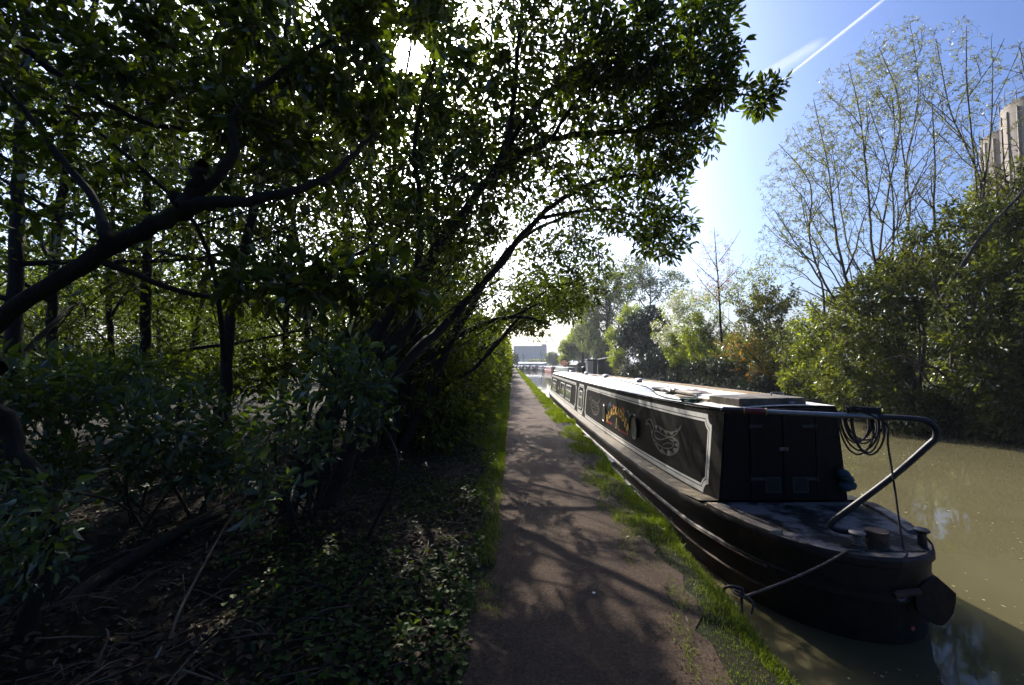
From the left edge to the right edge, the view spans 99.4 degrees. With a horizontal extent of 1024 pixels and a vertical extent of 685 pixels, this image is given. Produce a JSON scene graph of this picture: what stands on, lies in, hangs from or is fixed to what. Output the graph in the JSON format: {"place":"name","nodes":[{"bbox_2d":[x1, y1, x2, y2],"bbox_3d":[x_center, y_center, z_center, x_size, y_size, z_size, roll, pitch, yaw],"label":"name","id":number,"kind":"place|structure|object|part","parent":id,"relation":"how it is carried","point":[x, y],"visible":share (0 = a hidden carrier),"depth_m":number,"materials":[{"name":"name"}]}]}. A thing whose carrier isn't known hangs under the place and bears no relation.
{"place":"outdoors","nodes":[
{"label":"outdoors","id":0,"kind":"place"},
{"bbox_2d":[0,364,1021,684],"bbox_3d":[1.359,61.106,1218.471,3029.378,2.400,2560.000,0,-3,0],"label":"ground","id":1,"kind":"structure","parent":0,"point":[100,624],"depth_m":3.42,"materials":[{"name":"soil"}]},
{"bbox_2d":[0,457,131,631],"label":"bramble","id":2,"kind":"object","parent":1,"relation":"on","point":[27,545],"visible":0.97,"depth_m":2.35,"materials":[{"name":"green plant"}]},
{"bbox_2d":[0,336,184,531],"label":"bramble","id":3,"kind":"object","parent":1,"relation":"on","point":[34,402],"visible":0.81,"depth_m":4.11,"materials":[{"name":"green plant"}]},
{"bbox_2d":[93,628,109,669],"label":"fallen branch","id":4,"kind":"object","parent":1,"relation":"on","point":[103,648],"visible":1,"depth_m":2.39,"materials":[{"name":"wood"}]},
{"bbox_2d":[0,63,215,355],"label":"woodland tree","id":5,"kind":"object","parent":1,"relation":"on","point":[68,300],"visible":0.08,"depth_m":20.17,"materials":[{"name":"green plant"}]},
{"bbox_2d":[0,3,286,430],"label":"woodland tree","id":6,"kind":"object","parent":1,"relation":"on","point":[110,315],"visible":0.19,"depth_m":10.46,"materials":[{"name":"green plant"}]},
{"bbox_2d":[34,369,278,526],"bbox_3d":[-3.568,1.157,4.503,2.206,1.755,1.598,0,-3,0],"label":"elder shrub","id":7,"kind":"object","parent":1,"relation":"on","point":[211,464],"visible":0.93,"depth_m":4.37,"materials":[{"name":"green plant"}]},
{"bbox_2d":[0,101,318,379],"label":"woodland tree","id":8,"kind":"object","parent":1,"relation":"on","point":[158,300],"visible":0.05,"depth_m":18.46,"materials":[{"name":"green plant"}]},
{"bbox_2d":[50,485,270,611],"bbox_3d":[-3.028,1.755,4.054,0.216,0.181,2.553,0,-3,-2],"label":"fallen log","id":9,"kind":"object","parent":1,"relation":"on","point":[95,581],"visible":0.76,"depth_m":3.57,"materials":[{"name":"wood"}]},
{"bbox_2d":[1,333,322,451],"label":"shrub","id":10,"kind":"object","parent":1,"relation":"on","point":[263,377],"visible":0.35,"depth_m":8.36,"materials":[{"name":"green plant"}]},
{"bbox_2d":[0,4,412,420],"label":"woodland tree","id":11,"kind":"object","parent":1,"relation":"on","point":[102,340],"visible":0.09,"depth_m":10.67,"materials":[{"name":"green plant"}]},
{"bbox_2d":[0,0,418,441],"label":"woodland tree","id":12,"kind":"object","parent":1,"relation":"on","point":[52,301],"visible":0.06,"depth_m":9.19,"materials":[{"name":"green plant"}]},
{"bbox_2d":[0,0,434,470],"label":"woodland tree","id":13,"kind":"object","parent":1,"relation":"on","point":[16,277],"visible":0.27,"depth_m":7.44,"materials":[{"name":"green plant"}]},
{"bbox_2d":[212,406,224,447],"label":"fallen branch","id":14,"kind":"object","parent":1,"relation":"on","point":[220,414],"visible":0.17,"depth_m":6.51,"materials":[{"name":"wood"}]},
{"bbox_2d":[0,0,475,641],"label":"maple tree","id":15,"kind":"object","parent":1,"relation":"on","point":[232,90],"visible":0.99,"depth_m":2.41,"materials":[{"name":"green plant"}]},
{"bbox_2d":[79,108,400,402],"bbox_3d":[-9.592,-3.674,17.373,11.009,12.353,9.557,2,-4,-42],"label":"woodland tree","id":16,"kind":"object","parent":1,"relation":"on","point":[177,271],"visible":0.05,"depth_m":14.79,"materials":[{"name":"green plant"}]},
{"bbox_2d":[0,409,493,684],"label":"twig litter","id":17,"kind":"object","parent":1,"relation":"on","point":[88,662],"visible":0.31,"depth_m":2.79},
{"bbox_2d":[0,388,496,684],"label":"leaf litter","id":18,"kind":"object","parent":1,"relation":"on","point":[127,653],"visible":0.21,"depth_m":2.86,"materials":[{"name":"plant"}]},
{"bbox_2d":[168,445,287,639],"bbox_3d":[-2.637,1.594,4.326,0.132,0.517,3.748,1,-3,-18],"label":"fallen branch","id":19,"kind":"object","parent":18,"relation":"on","point":[192,585],"visible":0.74,"depth_m":3.18,"materials":[{"name":"wood"}]},
{"bbox_2d":[0,239,502,384],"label":"wood","id":20,"kind":"object","parent":1,"relation":"on","point":[117,324],"visible":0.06,"depth_m":29.94,"materials":[{"name":"green plant"}]},
{"bbox_2d":[0,0,524,439],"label":"woodland tree","id":21,"kind":"object","parent":1,"relation":"on","point":[146,340],"visible":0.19,"depth_m":9.13,"materials":[{"name":"green plant"}]},
{"bbox_2d":[0,0,554,363],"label":"woodland tree","id":22,"kind":"object","parent":1,"relation":"on","point":[290,27],"visible":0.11,"depth_m":10.13,"materials":[{"name":"green plant"}]},
{"bbox_2d":[0,0,567,428],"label":"woodland tree","id":23,"kind":"object","parent":1,"relation":"on","point":[140,152],"visible":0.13,"depth_m":8.27,"materials":[{"name":"green plant"}]},
{"bbox_2d":[0,0,567,425],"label":"woodland tree","id":24,"kind":"object","parent":1,"relation":"on","point":[66,180],"visible":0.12,"depth_m":7.67,"materials":[{"name":"green plant"}]},
{"bbox_2d":[135,85,457,389],"bbox_3d":[-7.516,-4.224,17.684,10.618,13.473,10.425,0,-3,0],"label":"woodland tree","id":25,"kind":"object","parent":1,"relation":"on","point":[329,243],"visible":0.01,"depth_m":15.88,"materials":[{"name":"green plant"}]},
{"bbox_2d":[211,320,409,539],"bbox_3d":[-1.744,0.903,4.003,1.553,2.223,1.448,0,-3,0],"label":"elder shrub","id":26,"kind":"object","parent":1,"relation":"on","point":[354,378],"visible":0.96,"depth_m":3.80,"materials":[{"name":"green plant"}]},
{"bbox_2d":[0,0,672,433],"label":"woodland tree","id":27,"kind":"object","parent":1,"relation":"on","point":[226,358],"visible":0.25,"depth_m":6.12,"materials":[{"name":"green plant"}]},
{"bbox_2d":[182,167,508,504],"bbox_3d":[-1.454,-0.194,5.830,3.779,4.387,3.417,-1,-3,25],"label":"hazel shrub","id":28,"kind":"object","parent":1,"relation":"on","point":[327,465],"visible":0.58,"depth_m":5.01,"materials":[{"name":"green plant"}]},
{"bbox_2d":[279,309,418,451],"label":"shrub","id":29,"kind":"object","parent":1,"relation":"on","point":[335,318],"visible":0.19,"depth_m":8.10,"materials":[{"name":"green plant"}]},
{"bbox_2d":[86,0,618,436],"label":"woodland tree","id":30,"kind":"object","parent":1,"relation":"on","point":[258,232],"visible":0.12,"depth_m":7.93,"materials":[{"name":"green plant"}]},
{"bbox_2d":[210,421,501,684],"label":"ground cover","id":31,"kind":"object","parent":1,"relation":"on","point":[447,658],"visible":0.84,"depth_m":2.98,"materials":[{"name":"green plant"}]},
{"bbox_2d":[244,197,523,471],"bbox_3d":[-2.067,-0.071,6.873,4.538,4.242,3.713,0,-3,0],"label":"hazel shrub","id":32,"kind":"object","parent":1,"relation":"on","point":[394,323],"visible":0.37,"depth_m":6.81,"materials":[{"name":"green plant"}]},
{"bbox_2d":[239,84,552,360],"bbox_3d":[-3.783,-3.453,17.171,12.681,11.888,8.713,2,-4,-41],"label":"woodland tree","id":33,"kind":"object","parent":1,"relation":"on","point":[378,236],"visible":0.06,"depth_m":16.71,"materials":[{"name":"green plant"}]},
{"bbox_2d":[352,301,487,459],"bbox_3d":[-1.892,0.651,8.622,2.858,3.209,3.334,0,-3,0],"label":"shrub","id":34,"kind":"object","parent":1,"relation":"on","point":[448,428],"visible":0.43,"depth_m":7.93,"materials":[{"name":"green plant"}]},
{"bbox_2d":[326,85,545,330],"bbox_3d":[-2.646,-2.732,15.293,8.289,10.229,8.433,0,-3,0],"label":"woodland tree","id":35,"kind":"object","parent":1,"relation":"on","point":[499,243],"visible":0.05,"depth_m":13.32,"materials":[{"name":"green plant"}]},
{"bbox_2d":[363,241,514,431],"bbox_3d":[-1.333,0.066,9.241,3.204,4.199,2.605,-2,-3,37],"label":"hazel shrub","id":36,"kind":"object","parent":1,"relation":"on","point":[468,289],"visible":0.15,"depth_m":8.87,"materials":[{"name":"green plant"}]},
{"bbox_2d":[413,310,501,425],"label":"shrub","id":37,"kind":"object","parent":1,"relation":"on","point":[482,381],"visible":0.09,"depth_m":10.84,"materials":[{"name":"green plant"}]},
{"bbox_2d":[442,316,506,413],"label":"shrub","id":38,"kind":"object","parent":1,"relation":"on","point":[492,394],"visible":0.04,"depth_m":13.94,"materials":[{"name":"green plant"}]},
{"bbox_2d":[475,316,507,401],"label":"shrub","id":39,"kind":"object","parent":1,"relation":"on","point":[502,389],"visible":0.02,"depth_m":17.74,"materials":[{"name":"green plant"}]},
{"bbox_2d":[491,324,510,392],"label":"shrub","id":40,"kind":"object","parent":1,"relation":"on","point":[505,360],"visible":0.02,"depth_m":23.20,"materials":[{"name":"green plant"}]},
{"bbox_2d":[502,332,512,384],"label":"shrub","id":41,"kind":"object","parent":1,"relation":"on","point":[508,361],"visible":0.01,"depth_m":30.03,"materials":[{"name":"green plant"}]},
{"bbox_2d":[505,342,512,377],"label":"shrub","id":42,"kind":"object","parent":1,"relation":"on","point":[510,374],"visible":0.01,"depth_m":41.30,"materials":[{"name":"green plant"}]},
{"bbox_2d":[507,339,512,371],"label":"shrub","id":43,"kind":"object","parent":1,"relation":"on","point":[509,351],"visible":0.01,"depth_m":56.58,"materials":[{"name":"green plant"}]},
{"bbox_2d":[386,183,635,453],"bbox_3d":[0.182,-0.374,8.377,4.704,5.015,3.169,0,-3,0],"label":"dogwood tree","id":44,"kind":"object","parent":1,"relation":"on","point":[559,300],"visible":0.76,"depth_m":8.21,"materials":[{"name":"green plant"}]},
{"bbox_2d":[513,352,519,365],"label":"round tree","id":45,"kind":"object","parent":1,"relation":"on","point":[515,359],"visible":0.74,"depth_m":181.27,"materials":[{"name":"green plant"}]},
{"bbox_2d":[513,344,546,365],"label":"warehouse","id":46,"kind":"structure","parent":1,"relation":"on","point":[530,352],"depth_m":350.02,"materials":[{"name":"beige paint"}]},
{"bbox_2d":[472,268,590,363],"bbox_3d":[0.269,0.009,12.624,5.571,4.945,2.752,2,-4,-39],"label":"dogwood tree","id":47,"kind":"object","parent":1,"relation":"on","point":[530,328],"visible":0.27,"depth_m":12.46,"materials":[{"name":"green plant"}]},
{"bbox_2d":[519,362,545,366],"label":"quayside shed","id":48,"kind":"structure","parent":1,"relation":"on","point":[530,364],"depth_m":185.76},
{"bbox_2d":[279,0,792,510],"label":"dogwood tree","id":49,"kind":"object","parent":1,"relation":"on","point":[615,50],"visible":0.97,"depth_m":5.27,"materials":[{"name":"green plant"}]},
{"bbox_2d":[543,350,560,365],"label":"round tree","id":50,"kind":"object","parent":1,"relation":"on","point":[551,358],"visible":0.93,"depth_m":186.62,"materials":[{"name":"green plant"}]},
{"bbox_2d":[527,337,612,361],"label":"trees","id":51,"kind":"object","parent":1,"relation":"on","point":[595,354],"visible":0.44,"depth_m":130.75,"materials":[{"name":"green plant"}]},
{"bbox_2d":[557,326,585,362],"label":"lime green tree","id":52,"kind":"object","parent":1,"relation":"on","point":[571,349],"visible":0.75,"depth_m":114.95,"materials":[{"name":"green plant"}]},
{"bbox_2d":[563,362,585,372],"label":"boathouse","id":53,"kind":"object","parent":1,"relation":"on","point":[578,366],"visible":0.41,"depth_m":99.79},
{"bbox_2d":[569,282,600,361],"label":"poplar tree","id":54,"kind":"object","parent":1,"relation":"on","point":[577,337],"visible":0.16,"depth_m":103.73,"materials":[{"name":"green plant"}]},
{"bbox_2d":[458,368,732,684],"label":"towpath","id":55,"kind":"structure","parent":1,"relation":"on","point":[557,611],"depth_m":3.10,"materials":[{"name":"asphalt"}]},
{"bbox_2d":[484,425,732,684],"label":"path debris","id":56,"kind":"object","parent":55,"relation":"on","point":[595,620],"visible":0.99,"depth_m":2.71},
{"bbox_2d":[597,357,615,374],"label":"garden shed","id":57,"kind":"structure","parent":1,"relation":"on","point":[603,367],"depth_m":70.89,"materials":[{"name":"wood"}]},
{"bbox_2d":[600,449,615,468],"bbox_3d":[1.735,2.224,8.002,0.070,0.310,1.200,0,-3,0],"label":"edging board","id":58,"kind":"object","parent":1,"relation":"on","point":[612,461],"visible":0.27,"depth_m":7.49,"materials":[{"name":"grey wood"}]},
{"bbox_2d":[573,254,650,356],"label":"poplar tree","id":59,"kind":"object","parent":1,"relation":"on","point":[593,331],"visible":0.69,"depth_m":91.66,"materials":[{"name":"green plant"}]},
{"bbox_2d":[612,364,630,376],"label":"shrub","id":60,"kind":"object","parent":1,"relation":"on","point":[617,373],"visible":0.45,"depth_m":59.55,"materials":[{"name":"green plant"}]},
{"bbox_2d":[604,302,643,372],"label":"shrub","id":61,"kind":"object","parent":1,"relation":"on","point":[618,359],"visible":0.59,"depth_m":65.42,"materials":[{"name":"green plant"}]},
{"bbox_2d":[612,303,674,368],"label":"ivy clad tree","id":62,"kind":"object","parent":1,"relation":"on","point":[639,329],"visible":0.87,"depth_m":51.74,"materials":[{"name":"green plant"}]},
{"bbox_2d":[620,344,700,383],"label":"shrub","id":63,"kind":"object","parent":1,"relation":"on","point":[640,367],"visible":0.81,"depth_m":43.49,"materials":[{"name":"green plant"}]},
{"bbox_2d":[627,262,693,308],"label":"poplar tree","id":64,"kind":"object","parent":1,"relation":"on","point":[672,276],"visible":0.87,"depth_m":87.26,"materials":[{"name":"green plant"}]},
{"bbox_2d":[649,286,712,378],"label":"tree","id":65,"kind":"object","parent":1,"relation":"on","point":[676,305],"visible":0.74,"depth_m":36.43,"materials":[{"name":"green plant"}]},
{"bbox_2d":[660,309,737,385],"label":"shrub","id":66,"kind":"object","parent":1,"relation":"on","point":[697,346],"visible":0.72,"depth_m":32.94,"materials":[{"name":"green plant"}]},
{"bbox_2d":[685,231,752,344],"bbox_3d":[14.663,-3.974,30.093,4.866,8.264,2.854,-1,-3,21],"label":"tree","id":67,"kind":"object","parent":1,"relation":"on","point":[718,299],"visible":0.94,"depth_m":30.16,"materials":[{"name":"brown plant"}]},
{"bbox_2d":[723,585,743,616],"bbox_3d":[1.568,1.992,3.308,0.362,0.361,0.080,-3,-4,43],"label":"mooring hook","id":68,"kind":"object","parent":1,"relation":"on","point":[741,592],"visible":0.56,"depth_m":3.22,"materials":[{"name":"paint"}]},
{"bbox_2d":[688,253,779,380],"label":"shrub","id":69,"kind":"object","parent":1,"relation":"on","point":[740,287],"visible":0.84,"depth_m":29.97,"materials":[{"name":"green plant"}]},
{"bbox_2d":[678,351,806,395],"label":"shrub","id":70,"kind":"object","parent":1,"relation":"on","point":[718,370],"visible":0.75,"depth_m":27.37,"materials":[{"name":"green plant"}]},
{"bbox_2d":[712,331,782,387],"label":"shrub","id":71,"kind":"object","parent":1,"relation":"on","point":[751,355],"visible":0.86,"depth_m":25.59,"materials":[{"name":"green plant"}]},
{"bbox_2d":[718,278,811,387],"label":"shrub","id":72,"kind":"object","parent":1,"relation":"on","point":[762,300],"visible":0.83,"depth_m":26.67,"materials":[{"name":"green plant"}]},
{"bbox_2d":[773,291,877,404],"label":"shrub","id":73,"kind":"object","parent":1,"relation":"on","point":[806,352],"visible":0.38,"depth_m":21.18,"materials":[{"name":"green plant"}]},
{"bbox_2d":[662,305,1023,389],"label":"thicket","id":74,"kind":"object","parent":1,"relation":"on","point":[931,359],"visible":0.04,"depth_m":25.42,"materials":[{"name":"green plant"}]},
{"bbox_2d":[755,15,979,392],"bbox_3d":[15.135,-5.719,18.849,8.084,16.476,6.200,-2,-3,30],"label":"ash tree","id":75,"kind":"object","parent":1,"relation":"on","point":[811,217],"visible":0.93,"depth_m":18.40,"materials":[{"name":"green plant"}]},
{"bbox_2d":[807,249,966,432],"bbox_3d":[15.103,-0.105,17.523,5.443,7.379,4.531,2,-4,-40],"label":"shrub","id":76,"kind":"object","parent":1,"relation":"on","point":[893,302],"visible":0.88,"depth_m":16.84,"materials":[{"name":"green plant"}]},
{"bbox_2d":[829,390,1023,442],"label":"shrub","id":77,"kind":"object","parent":1,"relation":"on","point":[949,423],"visible":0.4,"depth_m":14.83,"materials":[{"name":"green plant"}]},
{"bbox_2d":[872,155,1023,365],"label":"shrub","id":78,"kind":"object","parent":1,"relation":"on","point":[1009,190],"visible":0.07,"depth_m":17.75,"materials":[{"name":"green plant"}]},
{"bbox_2d":[876,15,1023,398],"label":"ash tree","id":79,"kind":"object","parent":1,"relation":"on","point":[957,129],"visible":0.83,"depth_m":17.58,"materials":[{"name":"green plant"}]},
{"bbox_2d":[893,194,1023,444],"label":"shrub","id":80,"kind":"object","parent":1,"relation":"on","point":[993,386],"visible":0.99,"depth_m":13.68,"materials":[{"name":"green plant"}]},
{"bbox_2d":[874,271,983,429],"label":"fallen branch","id":81,"kind":"object","parent":80,"relation":"attached to","point":[936,368],"visible":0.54,"depth_m":14.77,"materials":[{"name":"wood"}]},
{"bbox_2d":[931,188,1023,314],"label":"leaning branch","id":82,"kind":"object","parent":80,"relation":"attached to","point":[975,244],"visible":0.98,"depth_m":14.35,"materials":[{"name":"beige plant"}]},
{"bbox_2d":[978,86,1023,315],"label":"concrete tower","id":83,"kind":"structure","parent":1,"relation":"on","point":[1008,110],"depth_m":56.89,"materials":[{"name":"concrete"}]},
{"bbox_2d":[0,0,1023,363],"label":"sky","id":84,"kind":"structure","parent":0,"point":[809,37],"materials":[{"name":"blue"}]},
{"bbox_2d":[585,359,597,373],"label":"store cupboard","id":85,"kind":"object","parent":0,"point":[591,366],"visible":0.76,"depth_m":70.28,"materials":[{"name":"metal"}]},
{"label":"door","id":86,"kind":"part","parent":85,"relation":"part of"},
{"bbox_2d":[460,368,803,684],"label":"grass","id":87,"kind":"structure","parent":0,"point":[501,409],"depth_m":4.50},
{"bbox_2d":[520,370,1023,684],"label":"water","id":88,"kind":"structure","parent":0,"point":[974,640],"depth_m":5.17,"materials":[{"name":"liquid"}]},
{"bbox_2d":[538,366,545,370],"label":"narrowboat","id":89,"kind":"object","parent":88,"relation":"on","point":[541,368],"visible":0.73,"depth_m":142.21,"materials":[{"name":"paint"}]},
{"bbox_2d":[544,366,554,372],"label":"narrowboat","id":90,"kind":"object","parent":88,"relation":"on","point":[551,369],"visible":0.82,"depth_m":121.44,"materials":[{"name":"red metal"}]},
{"bbox_2d":[554,367,574,372],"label":"narrowboat","id":91,"kind":"object","parent":88,"relation":"on","point":[562,369],"visible":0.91,"depth_m":97.71,"materials":[{"name":"paint"}]},
{"bbox_2d":[560,360,567,366],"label":"shrub","id":92,"kind":"object","parent":91,"relation":"on","point":[563,363],"visible":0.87,"depth_m":97.78,"materials":[{"name":"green plant"}]},
{"bbox_2d":[549,366,955,644],"bbox_3d":[3.221,2.353,16.535,2.212,2.799,25.779,0,-3,0],"label":"narrowboat","id":93,"kind":"object","parent":88,"relation":"on","point":[777,458],"visible":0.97,"depth_m":5.31,"materials":[{"name":"paint"}]},
{"bbox_2d":[552,379,556,390],"bbox_3d":[2.430,2.417,24.876,0.072,0.626,1.900,0,-3,0],"label":"window","id":94,"kind":"structure","parent":93,"relation":"in","point":[554,381],"depth_m":24.83,"materials":[{"name":"glass"}]},
{"bbox_2d":[560,382,564,396],"bbox_3d":[2.457,2.281,21.228,0.072,0.642,1.600,0,-3,0],"label":"window","id":95,"kind":"structure","parent":93,"relation":"in","point":[563,384],"depth_m":21.04,"materials":[{"name":"glass"}]},
{"bbox_2d":[565,384,570,400],"bbox_3d":[2.472,2.201,19.130,0.072,0.652,1.600,0,-3,0],"label":"window","id":96,"kind":"structure","parent":93,"relation":"in","point":[568,388],"depth_m":19.10,"materials":[{"name":"glass"}]},
{"bbox_2d":[578,390,582,408],"bbox_3d":[2.496,2.077,15.832,0.070,0.635,0.700,0,-3,0],"label":"window","id":97,"kind":"structure","parent":93,"relation":"in","point":[580,392],"depth_m":15.81,"materials":[{"name":"glass"}]},
{"bbox_2d":[591,375,680,400],"bbox_3d":[3.130,1.161,12.596,0.283,0.111,11.572,0,-3,3],"label":"roof cable","id":98,"kind":"object","parent":93,"relation":"on","point":[642,385],"visible":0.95,"depth_m":9.80,"materials":[{"name":"black rubber"}]},
{"bbox_2d":[652,387,701,394],"bbox_3d":[3.041,0.901,8.207,0.177,0.065,2.248,0,-3,0],"label":"gangplank","id":99,"kind":"object","parent":93,"relation":"on","point":[683,391],"visible":0.89,"depth_m":7.54,"materials":[{"name":"grey wood"}]},
{"bbox_2d":[663,386,677,391],"bbox_3d":[2.954,0.866,8.135,0.201,0.091,0.550,0,-3,0],"label":"cloth","id":100,"kind":"object","parent":99,"relation":"on","point":[670,389],"visible":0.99,"depth_m":8.03,"materials":[{"name":"fabric"}]},
{"bbox_2d":[679,396,701,402],"bbox_3d":[2.768,0.888,6.755,0.249,0.076,0.641,0,-3,0],"label":"green rope","id":101,"kind":"object","parent":93,"relation":"on","point":[690,399],"visible":1,"depth_m":6.58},
{"bbox_2d":[686,389,712,393],"bbox_3d":[3.239,0.869,7.687,0.361,0.110,0.990,0,-3,0],"label":"cloth","id":102,"kind":"object","parent":93,"relation":"on","point":[703,392],"visible":0.4,"depth_m":7.49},
{"bbox_2d":[749,408,783,497],"bbox_3d":[3.132,1.362,5.340,0.394,1.095,0.035,0,-3,0],"label":"door","id":103,"kind":"structure","parent":93,"relation":"in","point":[766,460],"depth_m":5.33,"materials":[{"name":"black paint"}]},
{"bbox_2d":[781,408,816,497],"bbox_3d":[3.538,1.362,5.343,0.394,1.095,0.035,0,-3,0],"label":"door","id":104,"kind":"structure","parent":93,"relation":"in","point":[799,462],"depth_m":5.34,"materials":[{"name":"black paint"}]},
{"bbox_2d":[732,541,867,613],"bbox_3d":[2.432,1.905,3.586,1.736,0.207,0.140,1,-3,-27],"label":"mooring rope","id":105,"kind":"object","parent":93,"relation":"attached to","point":[735,592],"visible":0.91,"depth_m":3.47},
{"bbox_2d":[836,469,856,491],"bbox_3d":[4.073,1.677,5.280,0.225,0.281,0.143,0,-3,0],"label":"cloth bundle","id":106,"kind":"object","parent":93,"relation":"hanging from","point":[847,483],"visible":1,"depth_m":5.24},
{"bbox_2d":[837,406,907,557],"bbox_3d":[3.384,1.276,4.043,0.299,1.355,0.468,1,-3,-21],"label":"rope coil","id":107,"kind":"object","parent":93,"relation":"hanging from","point":[877,430],"visible":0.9,"depth_m":4.10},
{"bbox_2d":[848,444,1023,683],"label":"floating flecks","id":108,"kind":"object","parent":88,"relation":"on","point":[965,590],"visible":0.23,"depth_m":4.34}
]}

